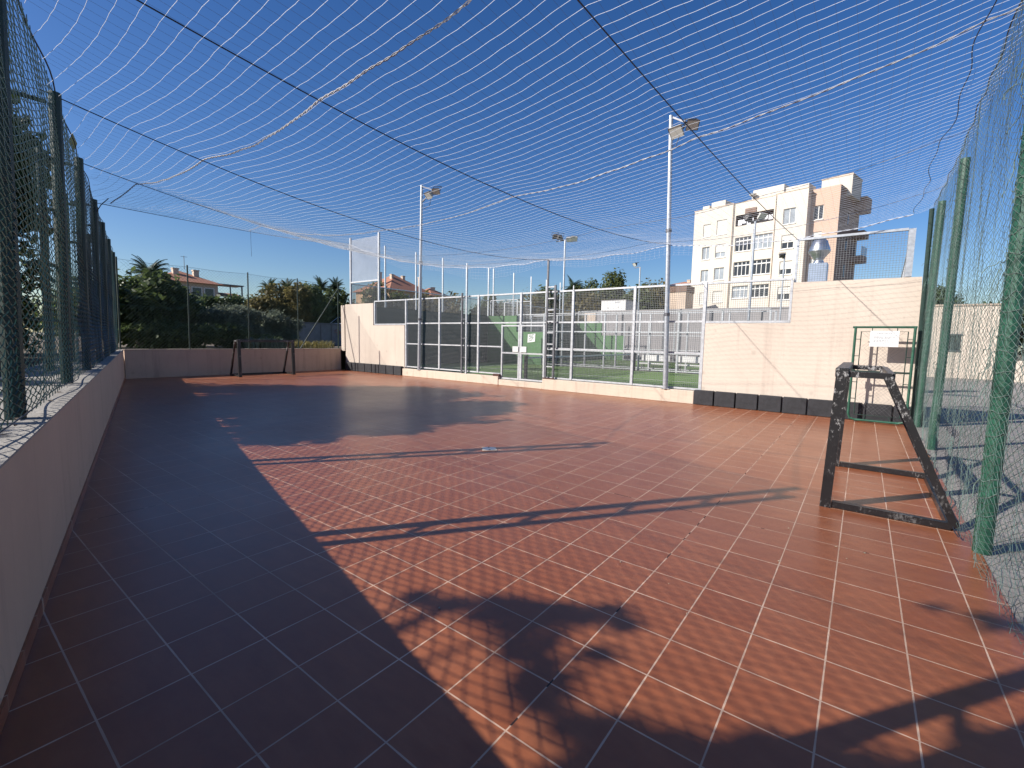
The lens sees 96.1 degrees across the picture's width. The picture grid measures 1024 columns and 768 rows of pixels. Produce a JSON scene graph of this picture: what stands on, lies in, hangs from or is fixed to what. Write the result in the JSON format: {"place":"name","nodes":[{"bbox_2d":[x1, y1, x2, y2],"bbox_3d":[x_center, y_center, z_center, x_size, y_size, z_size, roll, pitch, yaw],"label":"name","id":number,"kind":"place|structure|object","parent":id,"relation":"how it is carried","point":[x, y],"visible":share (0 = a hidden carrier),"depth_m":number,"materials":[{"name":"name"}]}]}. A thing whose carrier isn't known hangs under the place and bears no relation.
{"place":"outdoors","nodes":[
{"label":"outdoors","id":0,"kind":"place"},
{"bbox_2d":[0,337,341,376],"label":"garden soil","id":1,"kind":"structure","parent":0,"point":[40,357],"depth_m":16.72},
{"bbox_2d":[18,241,53,354],"bbox_3d":[-13.536,-2.191,11.858,3.550,3.366,2.606,5,7,37],"label":"shrub","id":2,"kind":"object","parent":1,"relation":"on","point":[25,311],"visible":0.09,"depth_m":12.31,"materials":[{"name":"green plant"}]},
{"bbox_2d":[11,94,76,257],"bbox_3d":[-12.485,-3.770,9.203,7.660,6.708,5.092,4,6,27],"label":"shade tree","id":3,"kind":"object","parent":1,"relation":"on","point":[23,199],"visible":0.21,"depth_m":9.66,"materials":[{"name":"green plant"}]},
{"bbox_2d":[32,266,205,347],"bbox_3d":[-15.787,-2.957,18.508,4.244,3.946,5.427,3,6,19],"label":"bushy tree","id":4,"kind":"object","parent":1,"relation":"on","point":[124,292],"visible":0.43,"depth_m":18.55,"materials":[{"name":"green plant"}]},
{"bbox_2d":[125,254,173,278],"bbox_3d":[-27.472,-6.515,35.172,3.070,6.389,3.049,3,6,18],"label":"palm tree","id":5,"kind":"object","parent":1,"relation":"on","point":[141,266],"visible":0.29,"depth_m":34.69,"materials":[{"name":"green plant"}]},
{"bbox_2d":[118,321,253,348],"bbox_3d":[-12.983,-1.813,18.414,1.669,1.479,5.180,5,7,37],"label":"shrub","id":6,"kind":"object","parent":1,"relation":"on","point":[229,329],"visible":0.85,"depth_m":17.91,"materials":[{"name":"green plant"}]},
{"bbox_2d":[194,292,255,308],"bbox_3d":[-21.002,-4.977,34.879,3.731,3.765,6.057,5,7,37],"label":"bushy tree","id":7,"kind":"object","parent":1,"relation":"on","point":[209,301],"visible":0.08,"depth_m":33.35,"materials":[{"name":"green plant"}]},
{"bbox_2d":[179,303,279,345],"bbox_3d":[-13.465,-2.781,21.892,2.869,2.298,4.146,2,6,13],"label":"olive tree","id":8,"kind":"object","parent":1,"relation":"on","point":[230,315],"visible":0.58,"depth_m":21.28,"materials":[{"name":"green plant"}]},
{"bbox_2d":[214,333,282,348],"bbox_3d":[-11.746,-1.815,20.871,1.472,1.030,3.247,5,7,37],"label":"shrub","id":9,"kind":"object","parent":1,"relation":"on","point":[224,344],"visible":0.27,"depth_m":20.25,"materials":[{"name":"green plant"}]},
{"bbox_2d":[242,281,315,321],"bbox_3d":[-16.783,-5.198,33.471,4.043,4.663,4.487,2,6,12],"label":"bushy tree","id":10,"kind":"object","parent":1,"relation":"on","point":[279,300],"visible":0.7,"depth_m":33.30,"materials":[{"name":"green plant"}]},
{"bbox_2d":[260,309,304,346],"bbox_3d":[-12.265,-2.849,23.982,2.662,2.239,2.517,1,6,1],"label":"olive tree","id":11,"kind":"object","parent":1,"relation":"on","point":[289,333],"visible":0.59,"depth_m":23.61,"materials":[{"name":"green plant"}]},
{"bbox_2d":[285,339,334,347],"bbox_3d":[-9.787,-1.925,22.208,1.296,0.472,2.782,5,7,37],"label":"grass clump","id":12,"kind":"object","parent":1,"relation":"on","point":[319,345],"visible":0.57,"depth_m":22.32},
{"bbox_2d":[298,281,346,322],"bbox_3d":[-15.083,-5.495,36.007,3.560,4.815,4.161,5,7,37],"label":"bushy tree","id":13,"kind":"object","parent":1,"relation":"on","point":[330,310],"visible":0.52,"depth_m":35.09,"materials":[{"name":"green plant"}]},
{"bbox_2d":[327,276,344,292],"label":"palm tree","id":14,"kind":"object","parent":1,"relation":"on","point":[334,286],"visible":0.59,"depth_m":55.02,"materials":[{"name":"green plant"}]},
{"bbox_2d":[322,287,358,313],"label":"bushy tree","id":15,"kind":"object","parent":1,"relation":"on","point":[341,294],"visible":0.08,"depth_m":38.88,"materials":[{"name":"green plant"}]},
{"bbox_2d":[163,256,243,300],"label":"house","id":16,"kind":"structure","parent":0,"point":[199,283],"depth_m":49.21,"materials":[{"name":"ceramic"}]},
{"bbox_2d":[241,336,282,348],"bbox_3d":[-11.106,-1.831,20.386,1.414,0.584,2.015,5,7,37],"label":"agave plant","id":17,"kind":"object","parent":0,"point":[276,344],"visible":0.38,"depth_m":20.29,"materials":[{"name":"green plant"}]},
{"bbox_2d":[285,322,341,345],"bbox_3d":[-12.449,-3.332,30.948,1.650,1.470,6.700,5,7,37],"label":"fence","id":18,"kind":"object","parent":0,"point":[326,333],"visible":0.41,"depth_m":29.79,"materials":[{"name":"metal"}]},
{"bbox_2d":[0,369,1023,767],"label":"tiled floor","id":19,"kind":"structure","parent":0,"point":[328,569],"depth_m":2.89,"materials":[{"name":"tile"}]},
{"bbox_2d":[0,349,124,735],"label":"wall","id":20,"kind":"structure","parent":19,"relation":"on","point":[49,452],"depth_m":2.83,"materials":[{"name":"paint"}]},
{"bbox_2d":[0,0,117,432],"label":"netting fence","id":21,"kind":"object","parent":20,"relation":"on","point":[97,309],"visible":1,"depth_m":4.18,"materials":[{"name":"metal"}]},
{"bbox_2d":[123,348,340,378],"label":"wall","id":22,"kind":"structure","parent":19,"relation":"on","point":[147,363],"depth_m":17.72,"materials":[{"name":"paint"}]},
{"bbox_2d":[115,256,338,348],"bbox_3d":[-10.682,-2.944,18.527,0.102,3.064,8.152,5,7,37],"label":"wire fence","id":23,"kind":"object","parent":22,"relation":"on","point":[248,311],"visible":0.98,"depth_m":17.86,"materials":[{"name":"metal"}]},
{"bbox_2d":[230,339,295,376],"bbox_3d":[-9.786,-1.047,18.053,1.022,1.391,2.070,6,7,40],"label":"goal","id":24,"kind":"object","parent":19,"relation":"on","point":[239,373],"visible":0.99,"depth_m":17.75,"materials":[{"name":"black paint"}]},
{"bbox_2d":[345,303,407,367],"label":"stepped wall","id":25,"kind":"structure","parent":19,"relation":"on","point":[368,341],"depth_m":20.46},
{"bbox_2d":[341,305,345,350],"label":"wall pier","id":26,"kind":"structure","parent":25,"relation":"attached to","point":[343,337],"depth_m":21.68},
{"bbox_2d":[349,232,379,303],"bbox_3d":[-6.610,-5.117,20.596,2.205,2.996,0.075,5,7,37],"label":"wall top screen","id":27,"kind":"object","parent":25,"relation":"on","point":[352,263],"depth_m":20.59,"materials":[{"name":"metal"}]},
{"bbox_2d":[85,164,337,242],"bbox_3d":[-6.952,-4.867,13.953,0.012,1.710,14.498,1,6,-4],"label":"support cable","id":28,"kind":"object","parent":27,"relation":"attached to","point":[177,197],"visible":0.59,"depth_m":8.89,"materials":[{"name":"metal"}]},
{"bbox_2d":[24,0,1023,278],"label":"overhead net","id":29,"kind":"object","parent":28,"relation":"hanging from","point":[430,264],"visible":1,"depth_m":5.82,"materials":[{"name":"white fabric"}]},
{"bbox_2d":[402,368,693,403],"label":"kerb","id":30,"kind":"structure","parent":19,"relation":"on","point":[686,396],"depth_m":14.13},
{"bbox_2d":[416,185,441,369],"bbox_3d":[-3.263,-4.070,17.747,1.378,7.133,0.459,5,7,37],"label":"light pole","id":31,"kind":"object","parent":30,"relation":"on","point":[430,194],"visible":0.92,"depth_m":18.00,"materials":[{"name":"metal"}]},
{"bbox_2d":[461,266,467,373],"bbox_3d":[-1.753,-2.333,16.882,0.275,3.898,0.055,5,7,37],"label":"net post","id":32,"kind":"object","parent":30,"relation":"on","point":[466,321],"visible":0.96,"depth_m":16.88,"materials":[{"name":"metal"}]},
{"bbox_2d":[544,260,556,377],"bbox_3d":[1.232,-2.035,14.623,0.345,3.773,0.055,5,7,37],"label":"ladder mast","id":33,"kind":"object","parent":30,"relation":"on","point":[547,321],"visible":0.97,"depth_m":14.62,"materials":[{"name":"metal"}]},
{"bbox_2d":[40,89,529,259],"bbox_3d":[-1.915,-3.280,9.706,0.012,0.480,11.497,5,7,32],"label":"support cable","id":34,"kind":"object","parent":33,"relation":"attached to","point":[241,176],"visible":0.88,"depth_m":6.40,"materials":[{"name":"metal"}]},
{"bbox_2d":[374,278,793,389],"bbox_3d":[0.210,-1.600,15.557,15.825,2.940,0.115,5,7,37],"label":"padel fence","id":35,"kind":"object","parent":30,"relation":"on","point":[476,329],"visible":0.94,"depth_m":14.23,"materials":[{"name":"metal"}]},
{"bbox_2d":[500,325,519,379],"bbox_3d":[-0.063,-1.091,15.788,0.785,1.870,0.082,5,7,37],"label":"door","id":36,"kind":"structure","parent":35,"relation":"in","point":[515,349],"depth_m":15.81,"materials":[{"name":"metal"}]},
{"bbox_2d":[520,325,545,381],"bbox_3d":[0.672,-1.021,15.231,0.975,1.870,0.082,5,7,37],"label":"door","id":37,"kind":"structure","parent":35,"relation":"in","point":[522,349],"depth_m":15.26,"materials":[{"name":"metal"}]},
{"bbox_2d":[661,115,699,388],"bbox_3d":[4.275,-3.399,12.036,0.916,7.117,0.473,5,7,37],"label":"light pole","id":38,"kind":"object","parent":30,"relation":"on","point":[678,129],"visible":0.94,"depth_m":12.12,"materials":[{"name":"metal"}]},
{"bbox_2d":[136,0,668,244],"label":"support cable","id":39,"kind":"object","parent":38,"relation":"attached to","point":[343,112],"visible":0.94,"depth_m":4.58,"materials":[{"name":"metal"}]},
{"bbox_2d":[693,390,714,405],"bbox_3d":[4.990,0.356,11.951,0.480,0.380,0.140,5,7,38],"label":"rubber pad","id":40,"kind":"object","parent":19,"relation":"on","point":[704,397],"visible":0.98,"depth_m":11.88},
{"bbox_2d":[714,391,735,407],"bbox_3d":[5.391,0.394,11.647,0.480,0.380,0.140,5,7,37],"label":"rubber pad","id":41,"kind":"object","parent":19,"relation":"on","point":[725,399],"visible":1,"depth_m":11.58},
{"bbox_2d":[735,393,758,409],"bbox_3d":[5.793,0.431,11.343,0.480,0.380,0.140,5,7,38],"label":"rubber pad","id":42,"kind":"object","parent":19,"relation":"on","point":[747,401],"visible":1,"depth_m":11.28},
{"bbox_2d":[758,395,781,412],"bbox_3d":[6.194,0.469,11.039,0.480,0.380,0.140,5,7,38],"label":"rubber pad","id":43,"kind":"object","parent":19,"relation":"on","point":[769,403],"visible":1,"depth_m":10.98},
{"bbox_2d":[782,397,806,414],"bbox_3d":[6.596,0.507,10.735,0.480,0.380,0.140,5,7,37],"label":"rubber pad","id":44,"kind":"object","parent":19,"relation":"on","point":[793,405],"visible":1,"depth_m":10.67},
{"bbox_2d":[701,277,921,421],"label":"stepped wall","id":45,"kind":"structure","parent":19,"relation":"on","point":[806,352],"depth_m":10.43,"materials":[{"name":"paint"}]},
{"bbox_2d":[808,239,830,281],"bbox_3d":[9.850,-2.208,14.995,0.620,4.890,0.620,5,7,37],"label":"roof ventilator","id":46,"kind":"object","parent":45,"relation":"on","point":[818,246],"visible":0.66,"depth_m":14.64,"materials":[{"name":"metal"}]},
{"bbox_2d":[794,228,916,281],"bbox_3d":[8.343,-2.881,11.266,2.078,1.000,3.159,5,7,37],"label":"wall top screen","id":47,"kind":"object","parent":45,"relation":"on","point":[906,270],"depth_m":9.92,"materials":[{"name":"metal"}]},
{"bbox_2d":[577,0,796,238],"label":"support cable","id":48,"kind":"object","parent":47,"relation":"attached to","point":[590,14],"visible":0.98,"depth_m":4.45,"materials":[{"name":"metal"}]},
{"bbox_2d":[807,399,832,417],"bbox_3d":[6.997,0.545,10.431,0.480,0.380,0.140,5,7,37],"label":"rubber pad","id":49,"kind":"object","parent":19,"relation":"on","point":[820,407],"visible":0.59,"depth_m":10.38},
{"bbox_2d":[845,402,861,419],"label":"rubber pad","id":50,"kind":"object","parent":19,"relation":"on","point":[858,406],"visible":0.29,"depth_m":10.00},
{"bbox_2d":[862,403,892,421],"bbox_3d":[7.800,0.620,9.823,0.480,0.380,0.140,5,7,37],"label":"rubber pad","id":51,"kind":"object","parent":19,"relation":"on","point":[876,408],"visible":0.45,"depth_m":9.77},
{"bbox_2d":[847,326,917,424],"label":"gate","id":52,"kind":"structure","parent":19,"relation":"on","point":[876,371],"depth_m":9.50,"materials":[{"name":"metal"}]},
{"bbox_2d":[869,331,899,346],"bbox_3d":[7.599,-0.922,9.387,0.465,0.325,0.010,5,7,37],"label":"notice","id":53,"kind":"object","parent":52,"relation":"attached to","point":[884,338],"visible":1,"depth_m":9.38,"materials":[{"name":"white paper"}]},
{"bbox_2d":[819,362,958,529],"bbox_3d":[4.127,0.503,5.053,1.022,1.391,2.070,5,7,37],"label":"goal","id":54,"kind":"object","parent":19,"relation":"on","point":[844,372],"visible":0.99,"depth_m":4.45,"materials":[{"name":"black paint"}]},
{"bbox_2d":[892,405,922,426],"bbox_3d":[8.202,0.658,9.519,0.480,0.380,0.140,5,7,37],"label":"rubber pad","id":55,"kind":"object","parent":19,"relation":"on","point":[895,416],"visible":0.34,"depth_m":9.57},
{"bbox_2d":[909,0,1023,654],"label":"netting fence","id":56,"kind":"object","parent":19,"relation":"on","point":[998,411],"visible":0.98,"depth_m":4.02,"materials":[{"name":"metal"}]},
{"bbox_2d":[7,0,1023,351],"label":"sky","id":57,"kind":"structure","parent":0,"point":[150,237],"materials":[{"name":"blue"}]},
{"bbox_2d":[29,332,1023,373],"bbox_3d":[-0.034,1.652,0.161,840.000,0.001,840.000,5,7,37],"label":"ground","id":58,"kind":"structure","parent":0,"point":[343,357],"depth_m":38.93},
{"bbox_2d":[361,281,413,309],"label":"bushy tree","id":59,"kind":"object","parent":58,"relation":"on","point":[397,295],"visible":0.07,"depth_m":44.04,"materials":[{"name":"green plant"}]},
{"bbox_2d":[353,272,429,309],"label":"house","id":60,"kind":"structure","parent":58,"relation":"on","point":[393,282],"depth_m":75.70,"materials":[{"name":"ceramic"}]},
{"bbox_2d":[410,289,464,312],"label":"bushy tree","id":61,"kind":"object","parent":58,"relation":"on","point":[452,304],"visible":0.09,"depth_m":45.59,"materials":[{"name":"green plant"}]},
{"bbox_2d":[470,294,519,317],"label":"bushy tree","id":62,"kind":"object","parent":58,"relation":"on","point":[496,307],"visible":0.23,"depth_m":48.35,"materials":[{"name":"green plant"}]},
{"bbox_2d":[514,296,556,320],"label":"bushy tree","id":63,"kind":"object","parent":58,"relation":"on","point":[536,309],"visible":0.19,"depth_m":51.56,"materials":[{"name":"green plant"}]},
{"bbox_2d":[528,284,569,321],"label":"bushy tree","id":64,"kind":"object","parent":58,"relation":"on","point":[552,300],"visible":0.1,"depth_m":58.05,"materials":[{"name":"green plant"}]},
{"bbox_2d":[561,276,585,294],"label":"palm tree","id":65,"kind":"object","parent":58,"relation":"on","point":[572,283],"visible":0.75,"depth_m":72.79,"materials":[{"name":"green plant"}]},
{"bbox_2d":[560,287,605,324],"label":"bushy tree","id":66,"kind":"object","parent":58,"relation":"on","point":[594,305],"visible":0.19,"depth_m":54.85,"materials":[{"name":"green plant"}]},
{"bbox_2d":[565,278,617,301],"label":"bushy tree","id":67,"kind":"object","parent":58,"relation":"on","point":[591,286],"visible":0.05,"depth_m":71.78,"materials":[{"name":"green plant"}]},
{"bbox_2d":[596,267,628,299],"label":"bushy tree","id":68,"kind":"object","parent":58,"relation":"on","point":[614,280],"visible":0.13,"depth_m":70.29,"materials":[{"name":"green plant"}]},
{"bbox_2d":[601,299,637,310],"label":"white cabin","id":69,"kind":"object","parent":58,"relation":"on","point":[615,305],"visible":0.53,"depth_m":46.92,"materials":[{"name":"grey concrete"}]},
{"bbox_2d":[617,283,662,309],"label":"bushy tree","id":70,"kind":"object","parent":58,"relation":"on","point":[642,299],"visible":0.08,"depth_m":53.98,"materials":[{"name":"green plant"}]},
{"bbox_2d":[638,278,664,308],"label":"bushy tree","id":71,"kind":"object","parent":58,"relation":"on","point":[659,291],"visible":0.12,"depth_m":67.57,"materials":[{"name":"green plant"}]},
{"bbox_2d":[669,286,694,308],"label":"garden house","id":72,"kind":"structure","parent":58,"relation":"on","point":[684,297],"depth_m":55.81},
{"bbox_2d":[691,173,871,308],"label":"apartment block","id":73,"kind":"structure","parent":58,"relation":"on","point":[717,263],"depth_m":53.22,"materials":[{"name":"paint"}]},
{"bbox_2d":[713,267,723,280],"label":"window","id":74,"kind":"structure","parent":73,"relation":"in","point":[719,272],"depth_m":58.13,"materials":[{"name":"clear glass"}]},
{"bbox_2d":[714,244,724,258],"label":"window","id":75,"kind":"structure","parent":73,"relation":"in","point":[720,250],"depth_m":57.83,"materials":[{"name":"white glass"}]},
{"bbox_2d":[715,219,726,235],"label":"window","id":76,"kind":"structure","parent":73,"relation":"in","point":[723,222],"depth_m":57.50,"materials":[{"name":"white glass"}]},
{"bbox_2d":[732,285,747,298],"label":"window","id":77,"kind":"structure","parent":73,"relation":"in","point":[743,289],"depth_m":56.29,"materials":[{"name":"clear glass"}]},
{"bbox_2d":[733,261,749,276],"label":"window","id":78,"kind":"structure","parent":73,"relation":"in","point":[741,269],"depth_m":56.11,"materials":[{"name":"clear glass"}]},
{"bbox_2d":[734,236,750,252],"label":"window","id":79,"kind":"structure","parent":73,"relation":"in","point":[741,248],"depth_m":55.84,"materials":[{"name":"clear glass"}]},
{"bbox_2d":[751,284,768,297],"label":"window","id":80,"kind":"structure","parent":73,"relation":"in","point":[760,287],"depth_m":54.57,"materials":[{"name":"clear glass"}]},
{"bbox_2d":[753,258,770,274],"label":"window","id":81,"kind":"structure","parent":73,"relation":"in","point":[760,267],"depth_m":54.30,"materials":[{"name":"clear glass"}]},
{"bbox_2d":[755,233,772,249],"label":"window","id":82,"kind":"structure","parent":73,"relation":"in","point":[766,245],"depth_m":54.03,"materials":[{"name":"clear glass"}]},
{"bbox_2d":[776,286,789,300],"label":"window","id":83,"kind":"structure","parent":73,"relation":"in","point":[779,291],"depth_m":52.41,"materials":[{"name":"clear glass"}]},
{"bbox_2d":[778,261,791,275],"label":"window","id":84,"kind":"structure","parent":73,"relation":"in","point":[788,264],"depth_m":52.13,"materials":[{"name":"white glass"}]},
{"bbox_2d":[780,234,793,249],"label":"window","id":85,"kind":"structure","parent":73,"relation":"in","point":[785,244],"depth_m":51.94,"materials":[{"name":"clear glass"}]},
{"bbox_2d":[783,207,795,224],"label":"window","id":86,"kind":"structure","parent":73,"relation":"in","point":[792,210],"depth_m":51.69,"materials":[{"name":"white glass"}]},
{"bbox_2d":[813,205,823,220],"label":"window","id":87,"kind":"structure","parent":73,"relation":"in","point":[817,211],"depth_m":50.39,"materials":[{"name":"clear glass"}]},
{"bbox_2d":[935,284,964,304],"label":"bushy tree","id":88,"kind":"object","parent":58,"relation":"on","point":[938,300],"visible":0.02,"depth_m":29.87,"materials":[{"name":"green plant"}]},
{"bbox_2d":[982,301,1023,355],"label":"bushy tree","id":89,"kind":"object","parent":58,"relation":"on","point":[1021,339],"visible":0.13,"depth_m":24.77,"materials":[{"name":"green plant"}]},
{"bbox_2d":[408,362,698,389],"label":"turf","id":90,"kind":"structure","parent":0,"point":[685,379],"depth_m":20.59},
{"bbox_2d":[377,307,487,364],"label":"court end wall","id":91,"kind":"structure","parent":90,"relation":"on","point":[450,328],"depth_m":26.11,"materials":[{"name":"green paint"}]},
{"bbox_2d":[352,244,575,345],"bbox_3d":[-1.165,-4.452,30.113,0.095,6.060,21.303,5,7,37],"label":"end wall screen","id":92,"kind":"object","parent":91,"relation":"on","point":[384,293],"visible":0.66,"depth_m":25.95,"materials":[{"name":"metal"}]},
{"bbox_2d":[524,353,635,379],"bbox_3d":[3.370,-0.830,19.716,0.090,0.930,9.640,5,7,37],"label":"padel net","id":93,"kind":"object","parent":90,"relation":"on","point":[598,360],"visible":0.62,"depth_m":19.03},
{"bbox_2d":[490,299,771,372],"bbox_3d":[4.880,-2.792,24.777,15.965,3.955,0.192,5,7,37],"label":"padel fence","id":94,"kind":"object","parent":90,"relation":"on","point":[676,349],"visible":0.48,"depth_m":23.60,"materials":[{"name":"metal"}]},
{"bbox_2d":[547,358,698,371],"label":"turf","id":95,"kind":"structure","parent":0,"point":[609,362],"depth_m":30.39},
{"bbox_2d":[578,311,700,361],"bbox_3d":[11.822,-3.533,33.852,15.965,3.955,0.192,5,7,37],"label":"padel fence","id":96,"kind":"object","parent":95,"relation":"on","point":[674,335],"visible":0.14,"depth_m":34.74,"materials":[{"name":"metal"}]},
{"bbox_2d":[550,360,697,373],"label":"path","id":97,"kind":"structure","parent":0,"point":[640,370],"depth_m":25.45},
{"bbox_2d":[487,316,542,364],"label":"court side wall","id":98,"kind":"structure","parent":97,"relation":"on","point":[496,339],"depth_m":28.59,"materials":[{"name":"green paint"}]},
{"bbox_2d":[518,319,575,358],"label":"court end wall","id":99,"kind":"structure","parent":97,"relation":"on","point":[565,325],"depth_m":36.54,"materials":[{"name":"green paint"}]},
{"bbox_2d":[552,232,577,365],"bbox_3d":[2.942,-4.866,26.720,1.623,7.709,0.530,4,6,26],"label":"light pole","id":100,"kind":"object","parent":97,"relation":"on","point":[567,240],"visible":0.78,"depth_m":26.61,"materials":[{"name":"metal"}]},
{"bbox_2d":[576,323,624,359],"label":"court side wall","id":101,"kind":"structure","parent":97,"relation":"on","point":[608,338],"depth_m":37.57,"materials":[{"name":"green paint"}]},
{"bbox_2d":[632,262,640,360],"bbox_3d":[9.593,-5.637,36.061,0.433,7.704,0.636,-2,6,-28],"label":"light pole","id":102,"kind":"object","parent":97,"relation":"on","point":[634,264],"visible":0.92,"depth_m":35.80,"materials":[{"name":"metal"}]},
{"bbox_2d":[504,301,776,370],"bbox_3d":[5.760,-2.885,25.926,15.965,3.955,0.192,5,7,37],"label":"padel fence","id":103,"kind":"object","parent":97,"relation":"on","point":[586,325],"visible":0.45,"depth_m":25.69,"materials":[{"name":"metal"}]},
{"bbox_2d":[639,355,669,370],"bbox_3d":[7.392,-1.066,23.919,1.500,0.870,0.420,5,7,37],"label":"bench","id":104,"kind":"object","parent":97,"relation":"on","point":[652,357],"visible":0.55,"depth_m":24.08,"materials":[{"name":"metal"}]},
{"bbox_2d":[677,356,699,372],"bbox_3d":[8.903,-0.924,22.775,1.500,0.870,0.420,5,7,37],"label":"bench","id":105,"kind":"object","parent":97,"relation":"on","point":[696,359],"visible":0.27,"depth_m":22.95,"materials":[{"name":"metal"}]},
{"bbox_2d":[743,212,767,320],"bbox_3d":[10.765,-3.990,20.822,0.974,7.426,0.521,3,6,19],"label":"light pole","id":106,"kind":"object","parent":97,"relation":"on","point":[761,215],"visible":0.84,"depth_m":20.65,"materials":[{"name":"metal"}]},
{"bbox_2d":[779,252,785,320],"bbox_3d":[17.355,-4.745,29.987,0.431,7.420,0.492,4,6,30],"label":"light pole","id":107,"kind":"object","parent":97,"relation":"on","point":[782,255],"visible":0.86,"depth_m":29.82,"materials":[{"name":"metal"}]},
{"bbox_2d":[916,377,1023,633],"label":"pavement","id":108,"kind":"structure","parent":0,"point":[1009,524],"depth_m":6.02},
{"bbox_2d":[597,307,790,360],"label":"boundary wall","id":109,"kind":"structure","parent":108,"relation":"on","point":[708,315],"depth_m":37.34,"materials":[{"name":"grey concrete"}]},
{"bbox_2d":[927,303,1001,379],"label":"outbuilding","id":110,"kind":"structure","parent":108,"relation":"on","point":[975,342],"depth_m":24.41,"materials":[{"name":"paint"}]},
{"bbox_2d":[1014,361,1023,382],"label":"wall","id":111,"kind":"structure","parent":0,"point":[1018,373],"depth_m":22.56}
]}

